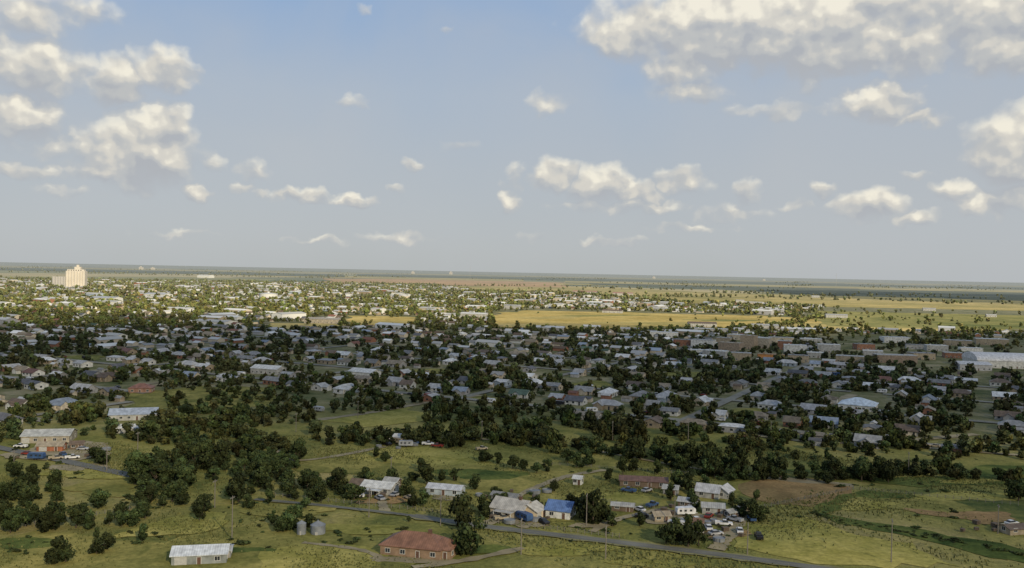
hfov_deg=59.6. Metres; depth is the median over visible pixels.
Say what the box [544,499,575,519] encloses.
detached house
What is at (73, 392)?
backyard shed
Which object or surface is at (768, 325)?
warehouse
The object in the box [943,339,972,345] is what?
school building
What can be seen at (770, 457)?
tree
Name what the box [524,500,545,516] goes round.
house annexe
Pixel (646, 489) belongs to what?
parked car
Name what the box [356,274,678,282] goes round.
field
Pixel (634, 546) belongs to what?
road shoulder
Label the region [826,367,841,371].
detached house
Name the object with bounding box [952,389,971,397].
detached house
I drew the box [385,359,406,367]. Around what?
detached house
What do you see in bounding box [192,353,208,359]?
detached house
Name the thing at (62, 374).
detached house
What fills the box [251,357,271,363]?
detached house
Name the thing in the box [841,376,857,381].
detached house
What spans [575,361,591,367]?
detached house
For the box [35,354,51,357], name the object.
detached house
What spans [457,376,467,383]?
detached house
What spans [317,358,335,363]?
detached house
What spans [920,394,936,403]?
detached house
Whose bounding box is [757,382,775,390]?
detached house
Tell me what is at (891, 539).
utility pole
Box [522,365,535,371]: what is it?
detached house
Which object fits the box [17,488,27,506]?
tree
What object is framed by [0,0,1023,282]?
sky
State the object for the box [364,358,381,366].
detached house
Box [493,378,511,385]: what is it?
detached house
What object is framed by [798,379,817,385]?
detached house
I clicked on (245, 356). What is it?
detached house
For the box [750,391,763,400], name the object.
detached house
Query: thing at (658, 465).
tree
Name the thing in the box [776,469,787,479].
tree
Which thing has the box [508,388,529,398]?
detached house
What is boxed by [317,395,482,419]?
dirt track
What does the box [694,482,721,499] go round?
detached house
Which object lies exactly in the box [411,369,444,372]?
grassy lot
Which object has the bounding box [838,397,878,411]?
church hall
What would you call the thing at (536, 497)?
tree
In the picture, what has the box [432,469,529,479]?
meadow
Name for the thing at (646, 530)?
ground
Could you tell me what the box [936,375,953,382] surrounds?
detached house
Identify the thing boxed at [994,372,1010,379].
detached house
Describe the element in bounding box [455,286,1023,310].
field
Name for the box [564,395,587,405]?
detached house
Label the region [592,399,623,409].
detached house
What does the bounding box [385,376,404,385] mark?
detached house
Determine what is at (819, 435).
detached house
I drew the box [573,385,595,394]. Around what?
detached house
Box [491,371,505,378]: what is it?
detached house
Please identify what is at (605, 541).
utility pole
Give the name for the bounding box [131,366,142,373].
detached house
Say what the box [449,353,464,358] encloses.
detached house
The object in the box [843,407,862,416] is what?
detached house
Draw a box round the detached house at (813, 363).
[809,360,820,366]
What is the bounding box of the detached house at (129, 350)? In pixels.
[121,348,136,354]
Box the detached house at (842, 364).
[829,361,846,368]
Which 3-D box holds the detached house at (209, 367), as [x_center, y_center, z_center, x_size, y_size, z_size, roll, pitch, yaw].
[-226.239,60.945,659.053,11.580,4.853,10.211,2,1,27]
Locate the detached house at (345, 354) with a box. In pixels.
[335,351,353,357]
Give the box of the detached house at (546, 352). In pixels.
[537,350,552,353]
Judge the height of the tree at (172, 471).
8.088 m
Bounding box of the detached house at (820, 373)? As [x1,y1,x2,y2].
[813,371,832,377]
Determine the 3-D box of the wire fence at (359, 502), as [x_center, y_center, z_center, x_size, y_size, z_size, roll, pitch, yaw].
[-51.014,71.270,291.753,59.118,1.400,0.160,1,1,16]
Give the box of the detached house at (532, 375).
[526,373,537,378]
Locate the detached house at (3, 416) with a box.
[0,412,23,423]
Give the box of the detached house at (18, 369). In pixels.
[12,365,29,373]
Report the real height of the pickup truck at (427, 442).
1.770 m
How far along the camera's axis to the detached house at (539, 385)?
597.28 m
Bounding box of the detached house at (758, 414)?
[743,411,768,420]
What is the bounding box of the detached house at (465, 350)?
[463,348,473,352]
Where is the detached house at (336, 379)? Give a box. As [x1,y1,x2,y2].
[332,375,343,382]
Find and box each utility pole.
[230,496,234,537]
[520,518,522,554]
[586,494,587,525]
[605,525,606,558]
[891,519,892,561]
[997,504,999,533]
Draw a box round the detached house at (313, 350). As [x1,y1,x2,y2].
[305,349,321,354]
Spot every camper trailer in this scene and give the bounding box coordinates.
[27,452,45,459]
[313,406,324,410]
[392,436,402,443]
[399,440,412,446]
[486,398,495,402]
[515,510,532,520]
[556,400,564,404]
[586,407,597,410]
[675,506,696,515]
[876,389,886,392]
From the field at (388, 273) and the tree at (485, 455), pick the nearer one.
the tree at (485, 455)
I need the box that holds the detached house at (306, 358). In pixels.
[303,356,316,361]
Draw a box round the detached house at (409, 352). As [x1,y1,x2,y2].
[404,350,414,355]
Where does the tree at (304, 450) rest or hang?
on the ground at (646, 530)
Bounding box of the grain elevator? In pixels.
[52,265,86,286]
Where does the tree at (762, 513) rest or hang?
on the ground at (646, 530)
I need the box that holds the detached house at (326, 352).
[324,350,336,355]
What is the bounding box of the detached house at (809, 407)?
[800,403,826,413]
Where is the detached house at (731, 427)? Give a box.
[718,423,745,432]
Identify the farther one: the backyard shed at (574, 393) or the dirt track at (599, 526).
the backyard shed at (574, 393)
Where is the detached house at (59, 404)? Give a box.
[46,397,77,410]
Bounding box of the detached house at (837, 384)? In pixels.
[831,380,850,388]
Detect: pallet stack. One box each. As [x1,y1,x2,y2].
[721,526,728,530]
[972,519,980,524]
[990,522,999,527]
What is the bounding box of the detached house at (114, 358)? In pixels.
[106,355,125,360]
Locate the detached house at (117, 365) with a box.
[106,363,124,371]
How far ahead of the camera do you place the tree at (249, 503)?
284.98 m
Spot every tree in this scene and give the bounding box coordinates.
[0,481,12,498]
[0,498,13,529]
[0,508,19,532]
[7,461,23,475]
[8,491,17,500]
[8,504,30,530]
[11,471,31,495]
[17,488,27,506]
[22,485,36,501]
[22,500,35,524]
[25,463,40,478]
[27,474,39,484]
[29,503,41,521]
[31,484,42,498]
[35,517,42,526]
[37,509,57,532]
[42,499,66,529]
[44,481,51,491]
[44,535,69,563]
[48,468,62,488]
[50,485,63,500]
[58,502,66,509]
[58,543,76,561]
[64,504,84,527]
[77,502,88,512]
[80,512,95,527]
[83,509,94,529]
[87,488,110,507]
[87,537,104,553]
[93,527,99,537]
[94,449,110,464]
[101,531,115,549]
[104,510,115,524]
[112,501,127,512]
[114,510,125,526]
[122,449,145,474]
[124,508,143,526]
[127,463,140,484]
[131,491,148,502]
[134,482,161,499]
[135,498,151,518]
[136,472,154,485]
[137,480,144,489]
[137,523,148,540]
[140,452,155,473]
[143,483,157,502]
[147,479,160,490]
[149,462,170,481]
[152,445,165,459]
[152,459,165,477]
[154,449,168,459]
[158,460,183,482]
[158,480,179,501]
[158,495,167,506]
[159,475,167,489]
[169,448,182,462]
[173,453,188,463]
[174,456,186,469]
[174,485,190,503]
[175,463,196,484]
[176,464,196,482]
[177,478,188,489]
[185,441,205,463]
[186,459,199,474]
[191,493,214,511]
[193,503,205,519]
[197,438,216,459]
[197,451,217,469]
[199,493,208,499]
[205,467,219,480]
[213,440,230,466]
[221,461,230,470]
[224,490,233,496]
[225,453,231,461]
[225,472,247,501]
[231,460,242,475]
[238,457,249,469]
[239,449,246,458]
[241,493,255,507]
[245,461,257,474]
[246,443,256,451]
[246,484,255,494]
[248,466,270,487]
[249,449,266,460]
[253,452,278,470]
[256,457,273,478]
[262,477,273,490]
[264,488,274,504]
[266,449,281,459]
[267,510,275,523]
[272,455,284,470]
[273,517,286,531]
[274,467,285,480]
[275,510,296,530]
[277,450,285,458]
[277,468,297,481]
[279,479,295,496]
[280,453,290,460]
[281,458,288,467]
[284,457,292,468]
[287,503,302,527]
[289,437,305,458]
[289,454,300,468]
[290,490,300,498]
[297,468,311,486]
[299,447,307,458]
[300,497,310,507]
[304,513,313,527]
[306,475,317,492]
[306,481,325,500]
[309,471,321,477]
[314,475,325,486]
[316,487,327,502]
[325,476,335,486]
[329,467,348,490]
[336,485,345,494]
[337,467,347,476]
[343,483,366,499]
[357,466,369,476]
[365,471,374,479]
[373,446,379,455]
[380,450,391,461]
[386,466,398,477]
[398,479,414,495]
[406,471,418,480]
[407,489,418,507]
[417,458,425,471]
[417,490,429,505]
[419,463,435,484]
[438,469,445,480]
[447,491,472,526]
[449,467,457,480]
[449,515,487,555]
[468,473,480,489]
[477,494,490,510]
[478,450,493,461]
[478,502,489,517]
[490,486,502,491]
[490,493,501,501]
[494,452,502,463]
[501,491,507,496]
[507,454,519,468]
[517,459,527,469]
[530,462,542,472]
[530,495,542,503]
[541,458,551,471]
[549,479,559,490]
[560,448,576,461]
[565,493,579,501]
[569,452,584,467]
[574,493,585,510]
[576,488,605,523]
[582,448,595,465]
[594,498,611,521]
[604,468,612,478]
[607,511,617,525]
[616,456,628,473]
[621,446,631,459]
[623,436,641,458]
[627,458,638,470]
[636,512,645,525]
[637,447,646,459]
[647,444,664,459]
[653,458,662,473]
[654,524,674,543]
[655,448,662,459]
[655,517,684,544]
[661,444,675,464]
[664,482,674,499]
[668,454,674,466]
[670,469,683,487]
[672,453,684,470]
[673,443,680,452]
[678,464,685,472]
[678,513,699,546]
[679,439,699,463]
[679,471,693,490]
[682,453,692,469]
[687,488,696,496]
[688,494,699,508]
[693,519,707,545]
[696,458,717,476]
[697,440,717,457]
[698,447,715,465]
[701,474,709,483]
[705,455,721,477]
[713,447,726,467]
[719,461,725,472]
[722,456,731,465]
[724,437,743,459]
[724,468,737,480]
[727,491,734,505]
[728,452,736,462]
[731,497,746,516]
[732,446,750,474]
[738,465,750,479]
[743,499,760,518]
[750,471,760,480]
[752,449,767,468]
[752,459,770,479]
[752,505,769,521]
[753,489,760,498]
[765,451,776,462]
[769,465,779,479]
[773,455,787,469]
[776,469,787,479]
[792,461,808,479]
[806,460,823,475]
[813,469,823,480]
[821,460,829,475]
[821,470,834,483]
[827,457,849,479]
[840,465,850,479]
[851,457,869,480]
[851,467,867,479]
[862,467,877,480]
[872,455,886,477]
[876,459,899,482]
[1004,478,1023,500]
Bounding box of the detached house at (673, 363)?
[665,361,684,367]
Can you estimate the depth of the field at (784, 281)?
15054.92 m
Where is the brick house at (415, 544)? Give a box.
[378,529,449,559]
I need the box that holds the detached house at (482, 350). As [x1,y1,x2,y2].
[475,349,492,353]
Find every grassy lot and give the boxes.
[58,355,103,359]
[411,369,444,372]
[470,396,496,398]
[572,380,612,387]
[666,372,704,377]
[732,408,761,413]
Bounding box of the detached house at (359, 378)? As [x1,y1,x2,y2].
[354,375,371,383]
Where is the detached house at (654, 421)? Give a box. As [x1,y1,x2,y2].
[644,415,662,427]
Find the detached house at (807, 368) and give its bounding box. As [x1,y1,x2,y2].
[801,366,813,370]
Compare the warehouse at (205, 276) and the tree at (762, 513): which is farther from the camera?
the warehouse at (205, 276)
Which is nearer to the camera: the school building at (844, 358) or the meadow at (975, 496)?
the meadow at (975, 496)
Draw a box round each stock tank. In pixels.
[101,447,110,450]
[504,517,514,523]
[529,488,540,494]
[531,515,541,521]
[542,488,551,492]
[713,535,724,542]
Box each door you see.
[22,438,28,443]
[39,447,46,450]
[174,557,186,564]
[415,551,419,557]
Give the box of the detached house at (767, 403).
[757,399,781,409]
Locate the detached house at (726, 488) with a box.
[720,483,735,498]
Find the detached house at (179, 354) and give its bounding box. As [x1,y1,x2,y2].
[171,351,185,358]
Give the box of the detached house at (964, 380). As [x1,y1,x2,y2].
[953,377,977,383]
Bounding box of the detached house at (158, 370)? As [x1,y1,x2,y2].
[152,368,170,373]
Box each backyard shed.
[50,362,57,366]
[67,390,76,395]
[97,367,105,372]
[114,395,124,401]
[186,356,194,360]
[241,360,249,364]
[356,355,363,359]
[568,390,578,395]
[570,372,579,377]
[586,396,592,401]
[601,393,611,398]
[621,396,632,401]
[656,395,666,401]
[733,383,742,388]
[765,411,776,417]
[808,437,822,445]
[921,400,929,405]
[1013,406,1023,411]
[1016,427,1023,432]
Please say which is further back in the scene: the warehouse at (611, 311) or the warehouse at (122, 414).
the warehouse at (611, 311)
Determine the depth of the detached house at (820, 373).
687.20 m
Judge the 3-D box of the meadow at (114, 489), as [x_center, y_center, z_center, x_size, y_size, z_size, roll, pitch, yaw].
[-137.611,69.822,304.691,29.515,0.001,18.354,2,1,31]
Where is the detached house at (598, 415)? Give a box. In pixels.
[574,410,602,419]
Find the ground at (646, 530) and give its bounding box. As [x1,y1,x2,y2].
[0,262,1023,567]
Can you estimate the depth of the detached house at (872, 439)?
408.93 m
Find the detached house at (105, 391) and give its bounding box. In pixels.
[98,386,120,395]
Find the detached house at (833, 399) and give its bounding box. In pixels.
[821,394,838,403]
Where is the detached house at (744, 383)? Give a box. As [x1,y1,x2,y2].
[729,379,748,387]
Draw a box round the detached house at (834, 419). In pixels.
[809,415,838,427]
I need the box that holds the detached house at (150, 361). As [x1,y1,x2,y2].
[138,358,155,364]
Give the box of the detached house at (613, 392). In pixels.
[597,387,617,396]
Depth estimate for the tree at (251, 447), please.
358.59 m
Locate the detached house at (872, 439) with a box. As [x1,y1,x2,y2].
[853,433,883,448]
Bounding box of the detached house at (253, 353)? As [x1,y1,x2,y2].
[245,351,261,355]
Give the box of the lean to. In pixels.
[228,544,233,557]
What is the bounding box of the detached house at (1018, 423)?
[997,420,1023,428]
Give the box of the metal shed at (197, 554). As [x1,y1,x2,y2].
[169,543,230,564]
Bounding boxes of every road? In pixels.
[0,445,155,480]
[254,498,412,515]
[411,514,831,567]
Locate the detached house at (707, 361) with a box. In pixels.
[700,359,719,364]
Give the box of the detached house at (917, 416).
[909,412,932,423]
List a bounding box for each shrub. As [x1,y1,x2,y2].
[9,548,21,551]
[125,495,134,499]
[131,540,142,543]
[232,540,250,545]
[345,539,357,543]
[395,526,408,529]
[936,535,947,540]
[947,537,959,542]
[996,546,1008,551]
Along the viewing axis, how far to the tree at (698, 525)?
254.50 m
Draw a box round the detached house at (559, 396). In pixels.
[548,393,565,400]
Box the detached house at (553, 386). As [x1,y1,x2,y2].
[543,382,562,390]
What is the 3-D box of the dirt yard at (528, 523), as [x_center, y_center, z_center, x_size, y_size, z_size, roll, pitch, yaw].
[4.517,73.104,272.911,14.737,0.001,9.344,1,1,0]
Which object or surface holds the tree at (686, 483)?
on the ground at (646, 530)
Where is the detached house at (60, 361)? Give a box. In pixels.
[55,358,73,364]
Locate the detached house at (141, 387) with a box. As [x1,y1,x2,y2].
[127,383,154,392]
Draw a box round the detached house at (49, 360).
[38,357,57,363]
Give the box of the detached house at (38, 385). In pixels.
[23,380,49,389]
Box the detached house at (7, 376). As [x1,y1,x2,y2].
[0,376,15,383]
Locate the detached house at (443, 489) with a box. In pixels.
[425,482,466,496]
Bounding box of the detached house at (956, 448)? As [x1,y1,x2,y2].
[940,444,961,453]
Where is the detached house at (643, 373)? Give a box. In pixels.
[629,371,646,379]
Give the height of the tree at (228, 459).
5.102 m
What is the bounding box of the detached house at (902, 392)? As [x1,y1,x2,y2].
[894,390,907,397]
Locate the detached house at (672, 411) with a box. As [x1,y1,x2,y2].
[660,407,680,415]
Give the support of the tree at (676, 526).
on the ground at (646, 530)
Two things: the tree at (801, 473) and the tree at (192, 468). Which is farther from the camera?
the tree at (801, 473)
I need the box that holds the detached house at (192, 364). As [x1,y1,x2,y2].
[174,360,197,367]
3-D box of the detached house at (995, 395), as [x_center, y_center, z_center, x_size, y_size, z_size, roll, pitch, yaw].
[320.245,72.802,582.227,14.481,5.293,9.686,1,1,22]
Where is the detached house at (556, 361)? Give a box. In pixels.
[554,358,563,364]
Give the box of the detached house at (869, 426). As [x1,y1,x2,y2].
[862,424,881,430]
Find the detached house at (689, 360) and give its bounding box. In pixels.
[678,358,692,363]
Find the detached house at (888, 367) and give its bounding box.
[876,365,895,369]
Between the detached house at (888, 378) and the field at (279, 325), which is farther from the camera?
the field at (279, 325)
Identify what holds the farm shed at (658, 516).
on the ground at (646, 530)
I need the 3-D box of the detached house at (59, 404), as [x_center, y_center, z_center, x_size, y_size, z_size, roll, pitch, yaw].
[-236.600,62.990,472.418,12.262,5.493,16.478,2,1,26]
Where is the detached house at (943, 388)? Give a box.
[933,386,946,394]
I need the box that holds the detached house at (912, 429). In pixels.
[894,423,920,436]
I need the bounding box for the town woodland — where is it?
[0,266,1023,481]
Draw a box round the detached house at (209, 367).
[195,363,214,370]
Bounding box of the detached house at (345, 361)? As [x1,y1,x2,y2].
[337,358,358,365]
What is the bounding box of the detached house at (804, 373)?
[787,369,808,377]
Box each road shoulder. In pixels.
[258,498,414,516]
[411,514,841,567]
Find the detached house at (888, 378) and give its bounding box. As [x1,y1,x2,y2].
[874,376,895,382]
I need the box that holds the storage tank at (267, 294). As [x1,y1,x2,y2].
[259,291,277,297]
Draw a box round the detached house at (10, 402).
[4,398,26,408]
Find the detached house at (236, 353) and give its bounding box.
[229,350,243,355]
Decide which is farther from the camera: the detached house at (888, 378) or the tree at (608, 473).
the detached house at (888, 378)
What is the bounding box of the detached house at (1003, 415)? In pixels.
[994,410,1021,420]
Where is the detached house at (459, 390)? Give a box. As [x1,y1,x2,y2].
[451,386,470,395]
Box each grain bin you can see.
[297,520,305,534]
[310,520,325,534]
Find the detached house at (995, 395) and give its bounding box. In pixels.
[991,391,1016,399]
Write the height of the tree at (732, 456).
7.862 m
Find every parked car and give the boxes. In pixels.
[76,446,88,449]
[374,495,385,500]
[390,491,399,496]
[538,517,549,524]
[634,506,645,511]
[634,512,648,517]
[641,487,652,492]
[704,512,713,517]
[704,524,712,529]
[708,529,723,535]
[736,527,743,532]
[1004,519,1018,523]
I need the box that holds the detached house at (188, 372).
[183,371,201,379]
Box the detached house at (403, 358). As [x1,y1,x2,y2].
[400,356,413,360]
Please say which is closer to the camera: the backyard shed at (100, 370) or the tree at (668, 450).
the tree at (668, 450)
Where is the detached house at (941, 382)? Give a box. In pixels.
[927,378,951,385]
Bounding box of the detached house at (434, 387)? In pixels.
[428,383,442,392]
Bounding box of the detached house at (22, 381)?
[14,378,31,386]
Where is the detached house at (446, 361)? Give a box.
[442,358,457,364]
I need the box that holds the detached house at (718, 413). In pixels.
[711,409,728,419]
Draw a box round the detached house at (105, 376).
[93,372,115,381]
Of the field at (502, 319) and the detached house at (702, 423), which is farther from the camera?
the field at (502, 319)
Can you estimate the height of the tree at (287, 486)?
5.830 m
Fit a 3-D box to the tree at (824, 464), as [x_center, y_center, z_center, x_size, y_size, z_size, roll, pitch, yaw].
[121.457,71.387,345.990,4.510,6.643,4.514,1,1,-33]
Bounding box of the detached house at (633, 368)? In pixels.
[621,366,636,371]
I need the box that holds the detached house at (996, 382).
[988,378,1010,385]
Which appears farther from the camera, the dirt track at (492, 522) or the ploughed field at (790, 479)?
the ploughed field at (790, 479)
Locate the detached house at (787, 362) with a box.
[777,359,797,366]
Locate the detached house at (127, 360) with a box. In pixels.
[122,357,139,363]
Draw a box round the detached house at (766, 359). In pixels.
[763,357,774,362]
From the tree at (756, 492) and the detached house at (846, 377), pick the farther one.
the detached house at (846, 377)
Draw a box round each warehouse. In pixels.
[19,428,76,443]
[90,296,122,300]
[108,407,158,420]
[144,292,172,296]
[197,275,213,277]
[250,364,285,374]
[304,317,340,323]
[348,367,381,376]
[460,312,487,317]
[504,304,521,308]
[536,325,564,331]
[583,324,600,328]
[602,309,622,312]
[613,292,632,295]
[620,327,638,331]
[687,321,716,326]
[750,323,778,328]
[824,314,847,317]
[922,308,935,310]
[985,314,996,316]
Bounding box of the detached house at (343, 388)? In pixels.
[332,383,358,393]
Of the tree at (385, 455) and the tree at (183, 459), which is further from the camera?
the tree at (385, 455)
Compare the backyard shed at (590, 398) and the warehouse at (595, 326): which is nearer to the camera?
the backyard shed at (590, 398)
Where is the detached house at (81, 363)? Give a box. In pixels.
[72,360,92,367]
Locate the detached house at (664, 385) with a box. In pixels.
[657,383,671,390]
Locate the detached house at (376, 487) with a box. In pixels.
[360,479,400,496]
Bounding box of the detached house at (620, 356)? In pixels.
[615,353,630,359]
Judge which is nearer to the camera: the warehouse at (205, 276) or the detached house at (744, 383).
the detached house at (744, 383)
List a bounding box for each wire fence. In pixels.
[21,506,131,526]
[275,492,439,511]
[494,519,619,537]
[538,461,672,472]
[764,486,853,507]
[853,487,1018,505]
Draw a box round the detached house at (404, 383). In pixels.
[399,380,416,388]
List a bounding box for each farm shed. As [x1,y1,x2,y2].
[35,441,67,450]
[69,440,84,448]
[116,424,139,432]
[389,433,401,438]
[490,490,520,499]
[571,475,584,484]
[610,501,634,512]
[650,510,671,521]
[661,484,680,495]
[676,496,699,508]
[692,517,704,524]
[701,501,725,514]
[721,508,738,516]
[997,523,1023,535]
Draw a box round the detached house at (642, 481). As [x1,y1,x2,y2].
[619,475,668,487]
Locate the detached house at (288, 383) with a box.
[285,380,306,385]
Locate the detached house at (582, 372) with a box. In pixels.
[572,368,587,375]
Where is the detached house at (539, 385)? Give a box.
[521,378,542,387]
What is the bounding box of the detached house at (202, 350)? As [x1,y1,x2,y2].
[198,347,214,352]
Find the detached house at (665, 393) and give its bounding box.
[656,390,676,400]
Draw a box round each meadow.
[0,522,414,567]
[0,537,66,548]
[38,469,128,478]
[63,482,137,496]
[114,511,228,537]
[121,385,275,410]
[232,547,276,552]
[239,506,335,516]
[258,542,388,567]
[293,439,754,520]
[306,523,400,534]
[321,407,438,426]
[349,446,509,464]
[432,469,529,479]
[461,544,510,553]
[478,441,564,459]
[522,543,620,555]
[574,489,650,504]
[603,559,696,567]
[734,517,960,567]
[786,465,1023,486]
[814,493,1023,562]
[838,500,902,510]
[847,497,975,512]
[851,490,913,498]
[874,472,946,476]
[904,508,987,518]
[911,491,1021,500]
[939,479,1003,483]
[951,511,1015,523]
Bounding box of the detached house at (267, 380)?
[262,376,285,385]
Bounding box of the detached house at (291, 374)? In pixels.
[278,371,295,377]
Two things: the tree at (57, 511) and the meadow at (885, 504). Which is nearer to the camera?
the tree at (57, 511)
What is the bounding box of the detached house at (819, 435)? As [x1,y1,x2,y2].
[799,431,829,439]
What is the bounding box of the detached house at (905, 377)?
[897,376,920,383]
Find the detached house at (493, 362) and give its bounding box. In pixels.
[483,360,503,365]
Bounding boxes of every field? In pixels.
[0,266,290,272]
[0,267,344,276]
[207,270,608,278]
[241,275,523,280]
[270,323,345,328]
[323,278,565,286]
[346,316,416,324]
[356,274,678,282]
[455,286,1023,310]
[481,310,821,328]
[514,316,577,318]
[556,315,644,316]
[560,277,1023,286]
[560,283,616,285]
[564,281,891,288]
[590,283,1023,300]
[592,322,686,324]
[619,279,1023,288]
[683,319,758,321]
[738,478,851,506]
[767,476,853,486]
[784,323,1005,331]
[807,311,1023,328]
[858,288,1023,292]
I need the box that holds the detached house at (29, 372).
[22,368,44,376]
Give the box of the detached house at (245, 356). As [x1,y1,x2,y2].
[237,355,256,362]
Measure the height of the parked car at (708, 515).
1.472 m
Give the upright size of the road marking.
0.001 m
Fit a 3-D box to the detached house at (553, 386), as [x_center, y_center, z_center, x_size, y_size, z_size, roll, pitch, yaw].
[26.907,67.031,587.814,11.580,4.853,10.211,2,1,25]
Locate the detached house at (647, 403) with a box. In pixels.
[643,399,660,409]
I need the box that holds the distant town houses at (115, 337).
[0,278,1023,362]
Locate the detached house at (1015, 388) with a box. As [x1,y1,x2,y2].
[1010,386,1018,392]
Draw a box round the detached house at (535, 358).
[533,357,545,363]
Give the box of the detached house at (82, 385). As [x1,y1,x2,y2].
[70,383,97,393]
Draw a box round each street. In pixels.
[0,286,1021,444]
[18,288,988,425]
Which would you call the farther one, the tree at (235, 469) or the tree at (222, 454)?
the tree at (222, 454)
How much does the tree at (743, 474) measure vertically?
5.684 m
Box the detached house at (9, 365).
[0,363,21,371]
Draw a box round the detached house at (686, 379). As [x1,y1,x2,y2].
[678,377,692,383]
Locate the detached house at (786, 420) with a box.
[782,415,802,427]
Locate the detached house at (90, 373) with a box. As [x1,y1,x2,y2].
[79,370,99,378]
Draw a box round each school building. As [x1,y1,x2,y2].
[817,343,840,352]
[836,354,863,363]
[852,342,874,349]
[863,349,882,355]
[872,353,917,363]
[879,336,909,342]
[905,343,923,348]
[906,351,935,359]
[924,344,948,351]
[942,351,962,357]
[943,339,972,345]
[958,346,982,351]
[973,337,1008,344]
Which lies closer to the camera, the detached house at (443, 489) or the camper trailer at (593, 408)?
the detached house at (443, 489)
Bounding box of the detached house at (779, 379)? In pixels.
[775,376,786,382]
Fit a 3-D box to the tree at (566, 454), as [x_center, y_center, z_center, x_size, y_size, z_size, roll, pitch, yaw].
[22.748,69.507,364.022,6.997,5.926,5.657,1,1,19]
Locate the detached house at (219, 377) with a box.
[214,373,238,381]
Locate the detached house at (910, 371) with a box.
[908,368,920,373]
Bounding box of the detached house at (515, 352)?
[509,351,526,355]
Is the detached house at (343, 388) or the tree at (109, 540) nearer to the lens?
the tree at (109, 540)
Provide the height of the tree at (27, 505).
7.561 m
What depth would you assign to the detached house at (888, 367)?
737.22 m
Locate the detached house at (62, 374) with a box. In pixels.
[47,371,67,378]
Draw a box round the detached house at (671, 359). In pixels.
[663,358,676,362]
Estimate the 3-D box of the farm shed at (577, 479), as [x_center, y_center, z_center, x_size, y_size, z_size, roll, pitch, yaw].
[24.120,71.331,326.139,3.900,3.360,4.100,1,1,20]
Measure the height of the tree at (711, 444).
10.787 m
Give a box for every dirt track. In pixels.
[276,446,385,460]
[302,541,386,559]
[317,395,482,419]
[377,495,390,510]
[411,547,524,567]
[484,517,511,523]
[519,469,605,495]
[588,508,668,531]
[602,451,749,474]
[635,419,1017,454]
[677,374,773,394]
[707,515,747,550]
[795,394,857,416]
[912,433,979,440]
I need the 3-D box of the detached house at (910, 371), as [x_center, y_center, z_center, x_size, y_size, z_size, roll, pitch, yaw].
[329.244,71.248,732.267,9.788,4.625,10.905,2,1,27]
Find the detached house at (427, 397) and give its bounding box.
[422,393,439,401]
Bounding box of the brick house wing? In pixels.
[438,537,456,558]
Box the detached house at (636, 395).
[629,390,650,400]
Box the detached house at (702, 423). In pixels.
[680,418,707,429]
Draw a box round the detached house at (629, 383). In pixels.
[625,381,646,389]
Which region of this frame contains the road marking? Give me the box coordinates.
[413,515,817,567]
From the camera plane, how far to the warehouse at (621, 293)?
3148.00 m
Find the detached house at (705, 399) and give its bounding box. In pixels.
[694,395,714,405]
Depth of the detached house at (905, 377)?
658.88 m
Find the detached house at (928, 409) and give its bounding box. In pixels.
[922,405,935,413]
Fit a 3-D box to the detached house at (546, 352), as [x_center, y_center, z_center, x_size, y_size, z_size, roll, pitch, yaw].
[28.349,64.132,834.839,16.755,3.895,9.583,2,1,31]
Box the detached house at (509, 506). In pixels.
[489,495,530,518]
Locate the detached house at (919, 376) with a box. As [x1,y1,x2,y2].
[914,374,924,380]
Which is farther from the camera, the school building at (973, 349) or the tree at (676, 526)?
the school building at (973, 349)
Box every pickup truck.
[13,443,27,447]
[48,454,63,459]
[64,454,79,458]
[422,441,433,444]
[431,443,443,447]
[475,445,487,449]
[493,513,509,520]
[621,486,636,492]
[645,500,658,507]
[667,518,684,524]
[715,519,732,525]
[726,515,743,522]
[747,515,756,521]
[754,531,763,539]
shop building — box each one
[650,331,677,337]
[673,338,690,345]
[688,348,703,353]
[690,327,727,331]
[691,338,715,346]
[702,349,728,357]
[716,336,731,342]
[718,341,743,351]
[727,333,744,339]
[730,351,751,360]
[740,334,757,348]
[757,352,784,357]
[758,336,771,348]
[768,336,793,342]
[778,339,791,349]
[783,343,806,352]
[788,353,808,362]
[800,337,821,342]
[806,351,822,357]
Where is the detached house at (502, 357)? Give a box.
[497,356,507,361]
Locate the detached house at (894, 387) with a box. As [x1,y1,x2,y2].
[889,384,911,390]
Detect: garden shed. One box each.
[349,478,369,485]
[382,476,402,486]
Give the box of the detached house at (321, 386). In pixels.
[311,382,332,390]
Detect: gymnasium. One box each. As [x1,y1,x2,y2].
[955,361,991,370]
[962,351,1023,368]
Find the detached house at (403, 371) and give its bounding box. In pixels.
[399,369,410,375]
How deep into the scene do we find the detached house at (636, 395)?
544.37 m
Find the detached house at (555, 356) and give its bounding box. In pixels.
[550,354,564,359]
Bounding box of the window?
[214,556,219,560]
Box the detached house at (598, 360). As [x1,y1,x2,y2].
[591,358,605,363]
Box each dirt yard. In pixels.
[0,441,110,459]
[49,463,109,470]
[356,495,406,503]
[370,556,467,562]
[433,494,456,500]
[511,519,548,527]
[569,523,596,526]
[645,513,733,523]
[703,529,752,538]
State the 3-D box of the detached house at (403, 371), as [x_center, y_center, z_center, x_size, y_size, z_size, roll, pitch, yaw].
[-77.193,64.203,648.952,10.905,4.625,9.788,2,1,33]
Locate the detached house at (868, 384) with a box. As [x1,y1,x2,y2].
[862,382,872,389]
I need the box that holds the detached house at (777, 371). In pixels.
[764,368,782,374]
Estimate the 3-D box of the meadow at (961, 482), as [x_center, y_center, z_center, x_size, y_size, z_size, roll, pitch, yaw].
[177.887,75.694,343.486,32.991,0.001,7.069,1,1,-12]

